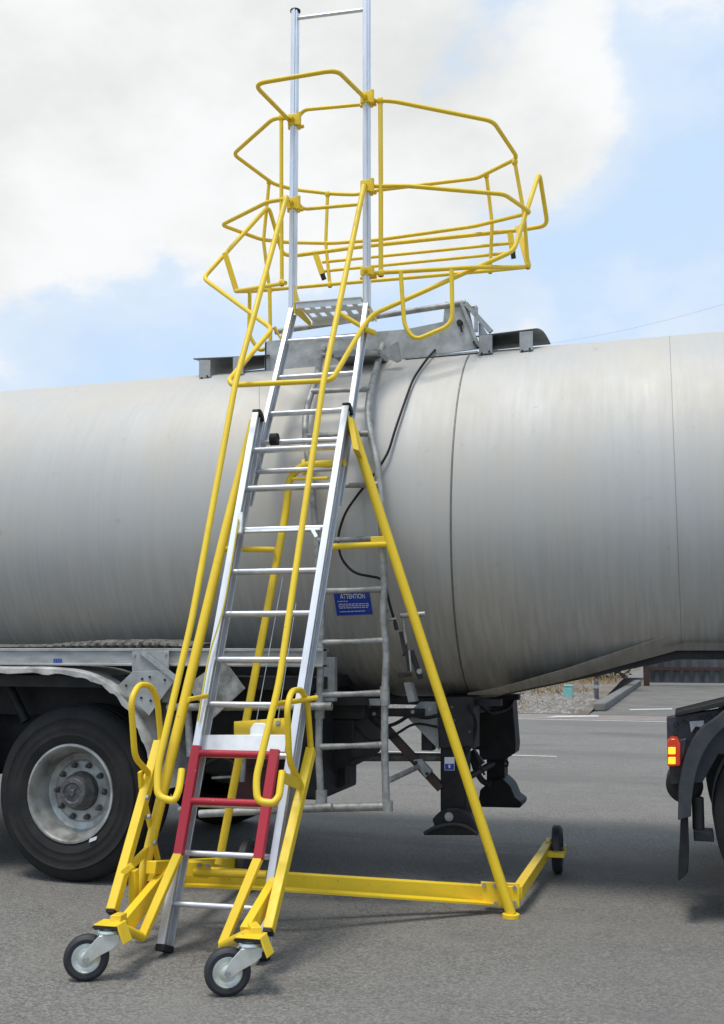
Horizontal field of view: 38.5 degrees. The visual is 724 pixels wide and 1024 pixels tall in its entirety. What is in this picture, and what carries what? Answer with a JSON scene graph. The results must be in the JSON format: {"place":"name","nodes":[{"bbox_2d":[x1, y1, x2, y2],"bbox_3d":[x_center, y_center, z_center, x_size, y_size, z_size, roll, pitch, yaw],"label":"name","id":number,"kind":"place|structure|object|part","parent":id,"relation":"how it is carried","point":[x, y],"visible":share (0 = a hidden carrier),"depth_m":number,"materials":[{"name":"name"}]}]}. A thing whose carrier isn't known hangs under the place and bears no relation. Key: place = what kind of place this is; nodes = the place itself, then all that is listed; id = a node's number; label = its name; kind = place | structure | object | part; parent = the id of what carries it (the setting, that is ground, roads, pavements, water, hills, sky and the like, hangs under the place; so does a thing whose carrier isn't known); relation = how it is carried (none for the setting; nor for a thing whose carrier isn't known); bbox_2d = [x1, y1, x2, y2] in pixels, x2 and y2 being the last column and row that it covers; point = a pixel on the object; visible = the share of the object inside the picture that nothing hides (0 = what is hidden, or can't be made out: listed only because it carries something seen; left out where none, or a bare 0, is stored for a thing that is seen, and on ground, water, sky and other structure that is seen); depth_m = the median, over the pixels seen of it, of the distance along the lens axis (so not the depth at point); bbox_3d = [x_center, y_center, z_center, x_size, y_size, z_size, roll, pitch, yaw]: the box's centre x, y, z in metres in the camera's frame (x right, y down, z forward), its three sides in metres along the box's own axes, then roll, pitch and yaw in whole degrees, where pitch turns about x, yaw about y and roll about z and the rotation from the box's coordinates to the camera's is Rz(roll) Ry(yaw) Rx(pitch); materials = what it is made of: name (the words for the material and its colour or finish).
{"place":"outdoors","nodes":[
{"label":"outdoors","id":0,"kind":"place"},
{"bbox_2d":[0,668,723,1023],"bbox_3d":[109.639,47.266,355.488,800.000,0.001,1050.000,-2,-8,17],"label":"ground","id":1,"kind":"structure","parent":0,"point":[618,922],"depth_m":5.31,"materials":[{"name":"grey asphalt"}]},
{"bbox_2d":[63,0,565,996],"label":"access ladder","id":2,"kind":"object","parent":1,"relation":"on","point":[227,964],"visible":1,"depth_m":5.46,"materials":[{"name":"metal"}]},
{"bbox_2d":[0,300,723,881],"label":"tanker trailer","id":3,"kind":"object","parent":1,"relation":"on","point":[554,514],"visible":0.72,"depth_m":6.15,"materials":[{"name":"metal"}]},
{"bbox_2d":[388,751,556,756],"bbox_3d":[-1.076,3.248,14.266,7.426,0.001,0.090,-2,-8,17],"label":"road marking","id":4,"kind":"object","parent":1,"relation":"on","point":[437,752],"visible":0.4,"depth_m":13.49,"materials":[{"name":"paint"}]},
{"bbox_2d":[437,712,666,720],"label":"gutter","id":5,"kind":"object","parent":1,"relation":"on","point":[621,717],"depth_m":20.36,"materials":[{"name":"concrete"}]},
{"bbox_2d":[544,715,598,717],"bbox_3d":[4.158,4.063,20.632,1.353,0.001,0.456,2,-8,-13],"label":"road marking","id":6,"kind":"object","parent":5,"relation":"on","point":[577,716],"visible":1,"depth_m":20.56,"materials":[{"name":"paint"}]},
{"bbox_2d":[518,718,666,721],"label":"road marking","id":7,"kind":"object","parent":1,"relation":"on","point":[603,720],"depth_m":19.54,"materials":[{"name":"paint"}]},
{"bbox_2d":[594,680,598,698],"bbox_3d":[5.606,4.312,24.795,0.116,0.592,0.116,-2,-8,17],"label":"bollard","id":8,"kind":"object","parent":1,"relation":"on","point":[596,689],"visible":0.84,"depth_m":24.76,"materials":[{"name":"metal"}]},
{"bbox_2d":[593,680,640,710],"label":"kerb","id":9,"kind":"structure","parent":1,"relation":"on","point":[607,702],"depth_m":25.68,"materials":[{"name":"concrete"}]},
{"bbox_2d":[666,697,723,880],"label":"tractor unit","id":10,"kind":"object","parent":1,"relation":"on","point":[695,745],"visible":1,"depth_m":5.32,"materials":[{"name":"metal"}]},
{"bbox_2d":[0,0,723,390],"label":"sky","id":11,"kind":"structure","parent":0,"point":[123,123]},
{"bbox_2d":[389,667,642,714],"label":"gravel bank","id":12,"kind":"structure","parent":0,"point":[605,691],"depth_m":26.47,"materials":[{"name":"grey gravel"}]},
{"bbox_2d":[388,679,608,713],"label":"loose stones","id":13,"kind":"object","parent":12,"relation":"on","point":[558,708],"visible":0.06,"depth_m":23.45,"materials":[{"name":"grey gravel"}]},
{"bbox_2d":[563,685,573,696],"bbox_3d":[5.065,4.464,25.420,0.230,0.449,0.240,-2,-8,17],"label":"utility cabinet","id":14,"kind":"object","parent":12,"relation":"on","point":[568,690],"visible":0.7,"depth_m":25.32,"materials":[{"name":"teal metal"}]},
{"bbox_3d":[5.031,4.460,25.311,0.170,0.309,0.008,-2,-8,17],"label":"door","id":15,"kind":"part","parent":14,"relation":"part of","materials":[{"name":"teal metal"}]},
{"bbox_2d":[588,668,635,679],"bbox_3d":[7.100,4.640,32.584,3.568,1.739,2.691,-2,-8,17],"label":"bush","id":16,"kind":"object","parent":12,"relation":"on","point":[622,675],"visible":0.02,"depth_m":32.23,"materials":[{"name":"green plant"}]},
{"bbox_2d":[517,674,619,707],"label":"dry grass","id":17,"kind":"structure","parent":0,"point":[599,678],"depth_m":27.68,"materials":[{"name":"brown plant"}]},
{"bbox_2d":[555,304,722,342],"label":"power line","id":18,"kind":"object","parent":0,"point":[639,326],"visible":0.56,"depth_m":51.23,"materials":[{"name":"silver metal"}]},
{"bbox_2d":[595,680,723,715],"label":"driveway","id":19,"kind":"structure","parent":0,"point":[660,696],"depth_m":28.19,"materials":[{"name":"concrete"}]},
{"bbox_2d":[630,708,671,709],"bbox_3d":[6.399,4.361,22.940,1.234,0.001,0.309,2,-8,-15],"label":"road marking","id":20,"kind":"object","parent":19,"relation":"on","point":[650,709],"visible":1,"depth_m":22.82,"materials":[{"name":"paint"}]},
{"bbox_2d":[643,659,723,685],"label":"corrugated gate","id":21,"kind":"structure","parent":19,"relation":"on","point":[690,671],"depth_m":36.11,"materials":[{"name":"grey metal"}]}
]}

